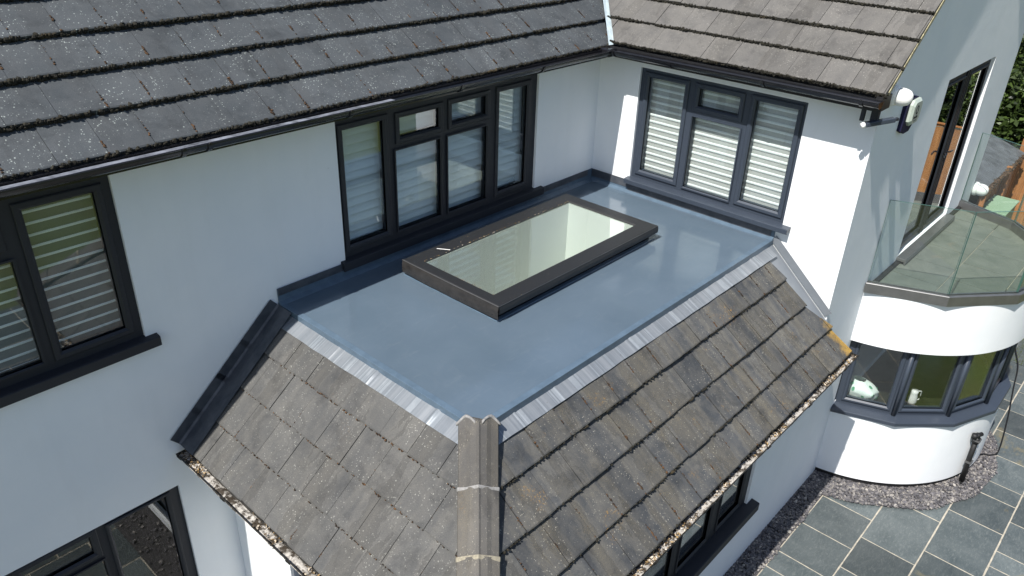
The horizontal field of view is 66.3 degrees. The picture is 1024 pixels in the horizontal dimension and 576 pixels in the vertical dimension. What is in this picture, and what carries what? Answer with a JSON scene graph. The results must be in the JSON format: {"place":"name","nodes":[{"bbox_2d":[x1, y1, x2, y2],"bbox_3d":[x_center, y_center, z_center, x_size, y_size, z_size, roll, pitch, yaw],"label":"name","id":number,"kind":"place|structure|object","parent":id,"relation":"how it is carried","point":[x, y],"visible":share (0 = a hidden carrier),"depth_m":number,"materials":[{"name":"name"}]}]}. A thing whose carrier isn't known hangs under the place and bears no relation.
{"place":"outdoors","nodes":[
{"label":"outdoors","id":0,"kind":"place"},
{"bbox_2d":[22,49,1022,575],"bbox_3d":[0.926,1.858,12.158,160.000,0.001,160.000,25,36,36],"label":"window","id":1,"kind":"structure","parent":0,"point":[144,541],"depth_m":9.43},
{"bbox_2d":[0,0,1023,575],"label":"house","id":2,"kind":"structure","parent":1,"relation":"on","point":[464,286],"depth_m":7.15,"materials":[{"name":"tile"}]},
{"bbox_2d":[0,176,161,408],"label":"window","id":3,"kind":"structure","parent":2,"relation":"in","point":[69,309],"depth_m":5.81,"materials":[{"name":"black glass"}]},
{"bbox_2d":[5,485,197,575],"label":"window","id":4,"kind":"structure","parent":2,"relation":"in","point":[102,544],"depth_m":6.85,"materials":[{"name":"black plastic"}]},
{"bbox_2d":[335,74,543,271],"bbox_3d":[-0.686,-1.349,8.342,0.241,1.489,2.990,25,36,36],"label":"window","id":5,"kind":"structure","parent":2,"relation":"in","point":[412,174],"depth_m":8.25,"materials":[{"name":"black glass"}]},
{"bbox_2d":[660,465,759,575],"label":"window","id":6,"kind":"structure","parent":2,"relation":"in","point":[724,519],"depth_m":8.34,"materials":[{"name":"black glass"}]},
{"bbox_2d":[623,67,808,234],"bbox_3d":[2.315,-1.626,8.997,2.187,1.429,0.239,25,36,36],"label":"window","id":7,"kind":"structure","parent":2,"relation":"in","point":[730,151],"depth_m":9.01,"materials":[{"name":"grey glass"}]},
{"bbox_2d":[847,375,878,399],"bbox_3d":[4.691,1.359,10.553,0.474,0.320,0.367,25,36,36],"label":"carrier bag","id":8,"kind":"object","parent":2,"relation":"on","point":[861,387],"visible":0.74,"depth_m":10.42,"materials":[{"name":"plastic"}]},
{"bbox_2d":[835,340,909,413],"bbox_3d":[4.656,1.118,10.108,0.728,1.028,0.090,12,30,18],"label":"bow window","id":9,"kind":"structure","parent":2,"relation":"in","point":[842,396],"depth_m":10.21,"materials":[{"name":"grey plastic"}]},
{"bbox_2d":[859,109,898,127],"bbox_3d":[3.526,-1.651,7.546,0.392,0.190,0.141,-5,29,-12],"label":"security camera","id":10,"kind":"object","parent":2,"relation":"attached to","point":[874,120],"visible":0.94,"depth_m":7.52,"materials":[{"name":"white plastic"}]},
{"bbox_2d":[890,85,913,105],"bbox_3d":[3.828,-1.870,7.676,0.186,0.196,0.196,25,36,36],"label":"wall light","id":11,"kind":"object","parent":2,"relation":"attached to","point":[901,96],"visible":0.98,"depth_m":7.63,"materials":[{"name":"white plastic"}]},
{"bbox_2d":[896,95,922,133],"bbox_3d":[4.200,-1.819,8.255,0.094,0.370,0.370,25,36,36],"label":"alarm box","id":12,"kind":"object","parent":2,"relation":"attached to","point":[910,114],"visible":0.99,"depth_m":8.18,"materials":[{"name":"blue plastic"}]},
{"bbox_2d":[907,388,921,404],"bbox_3d":[5.418,1.462,10.526,0.175,0.210,0.119,7,29,9],"label":"jug","id":13,"kind":"object","parent":2,"relation":"on","point":[912,399],"visible":0.99,"depth_m":10.50,"materials":[{"name":"white ceramic"}]},
{"bbox_2d":[891,353,966,416],"bbox_3d":[5.322,1.204,9.994,0.769,1.029,0.124,1,29,-2],"label":"bow window","id":14,"kind":"structure","parent":2,"relation":"in","point":[899,408],"depth_m":10.05,"materials":[{"name":"grey plastic"}]},
{"bbox_2d":[896,59,990,264],"bbox_3d":[5.739,-1.720,10.336,0.245,2.352,2.100,25,36,36],"label":"french door","id":15,"kind":"structure","parent":2,"relation":"in","point":[963,91],"depth_m":10.43,"materials":[{"name":"black glass"}]},
{"bbox_2d":[945,349,1004,416],"bbox_3d":[6.005,1.144,10.150,0.768,1.029,0.121,-12,32,-24],"label":"bow window","id":16,"kind":"structure","parent":2,"relation":"in","point":[954,406],"depth_m":10.21,"materials":[{"name":"grey plastic"}]},
{"bbox_2d":[971,182,988,195],"bbox_3d":[7.388,-1.543,12.338,0.205,0.216,0.216,25,36,36],"label":"wall light","id":17,"kind":"object","parent":2,"relation":"attached to","point":[978,189],"visible":1,"depth_m":12.29,"materials":[{"name":"white plastic"}]},
{"bbox_2d":[984,344,1014,403],"bbox_3d":[6.585,0.969,10.508,0.113,1.029,0.756,25,36,36],"label":"bow window","id":18,"kind":"structure","parent":2,"relation":"in","point":[1007,352],"depth_m":10.36,"materials":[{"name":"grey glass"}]},
{"bbox_2d":[980,349,1018,455],"bbox_3d":[8.018,1.544,12.596,0.302,0.359,5.476,22,34,32],"label":"cable","id":19,"kind":"object","parent":2,"relation":"attached to","point":[1009,409],"visible":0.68,"depth_m":12.21,"materials":[{"name":"black rubber"}]},
{"bbox_2d":[985,343,1017,381],"bbox_3d":[6.954,0.695,11.035,0.122,1.029,0.766,11,30,16],"label":"bow window","id":20,"kind":"structure","parent":2,"relation":"in","point":[988,355],"depth_m":10.90,"materials":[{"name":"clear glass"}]},
{"bbox_2d":[991,57,1023,202],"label":"hedge","id":21,"kind":"object","parent":1,"relation":"on","point":[1011,128],"visible":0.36,"depth_m":18.29,"materials":[{"name":"green plant"}]},
{"bbox_2d":[994,35,1023,124],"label":"tree","id":22,"kind":"object","parent":1,"relation":"on","point":[1020,55],"visible":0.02,"depth_m":18.49,"materials":[{"name":"green plant"}]},
{"bbox_2d":[1007,139,1023,225],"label":"fence","id":23,"kind":"object","parent":1,"relation":"on","point":[1015,192],"visible":0.22,"depth_m":17.96,"materials":[{"name":"brown wood"}]},
{"bbox_2d":[644,339,1023,575],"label":"patio","id":24,"kind":"structure","parent":0,"point":[963,543],"depth_m":9.97,"materials":[{"name":"stone"}]},
{"bbox_2d":[734,443,994,575],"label":"gravel bed","id":25,"kind":"object","parent":24,"relation":"on","point":[786,537],"visible":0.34,"depth_m":10.39,"materials":[{"name":"grey gravel"}]},
{"bbox_2d":[959,432,983,485],"bbox_3d":[6.221,2.307,10.625,0.163,0.862,0.231,25,36,36],"label":"waste pipe","id":26,"kind":"object","parent":25,"relation":"on","point":[976,441],"visible":1,"depth_m":10.58,"materials":[{"name":"plastic"}]},
{"bbox_2d":[968,134,1023,204],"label":"shed","id":27,"kind":"structure","parent":24,"relation":"on","point":[999,156],"depth_m":16.62,"materials":[{"name":"wood"}]},
{"bbox_2d":[976,164,1018,206],"bbox_3d":[10.328,-1.615,16.895,0.150,2.030,3.350,25,36,36],"label":"fence","id":28,"kind":"object","parent":24,"relation":"on","point":[1003,188],"visible":0.12,"depth_m":16.65,"materials":[{"name":"brown wood"}]},
{"bbox_2d":[983,194,1019,218],"bbox_3d":[9.902,-1.026,16.300,0.480,1.540,1.080,25,36,36],"label":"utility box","id":29,"kind":"object","parent":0,"point":[994,203],"visible":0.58,"depth_m":15.94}
]}

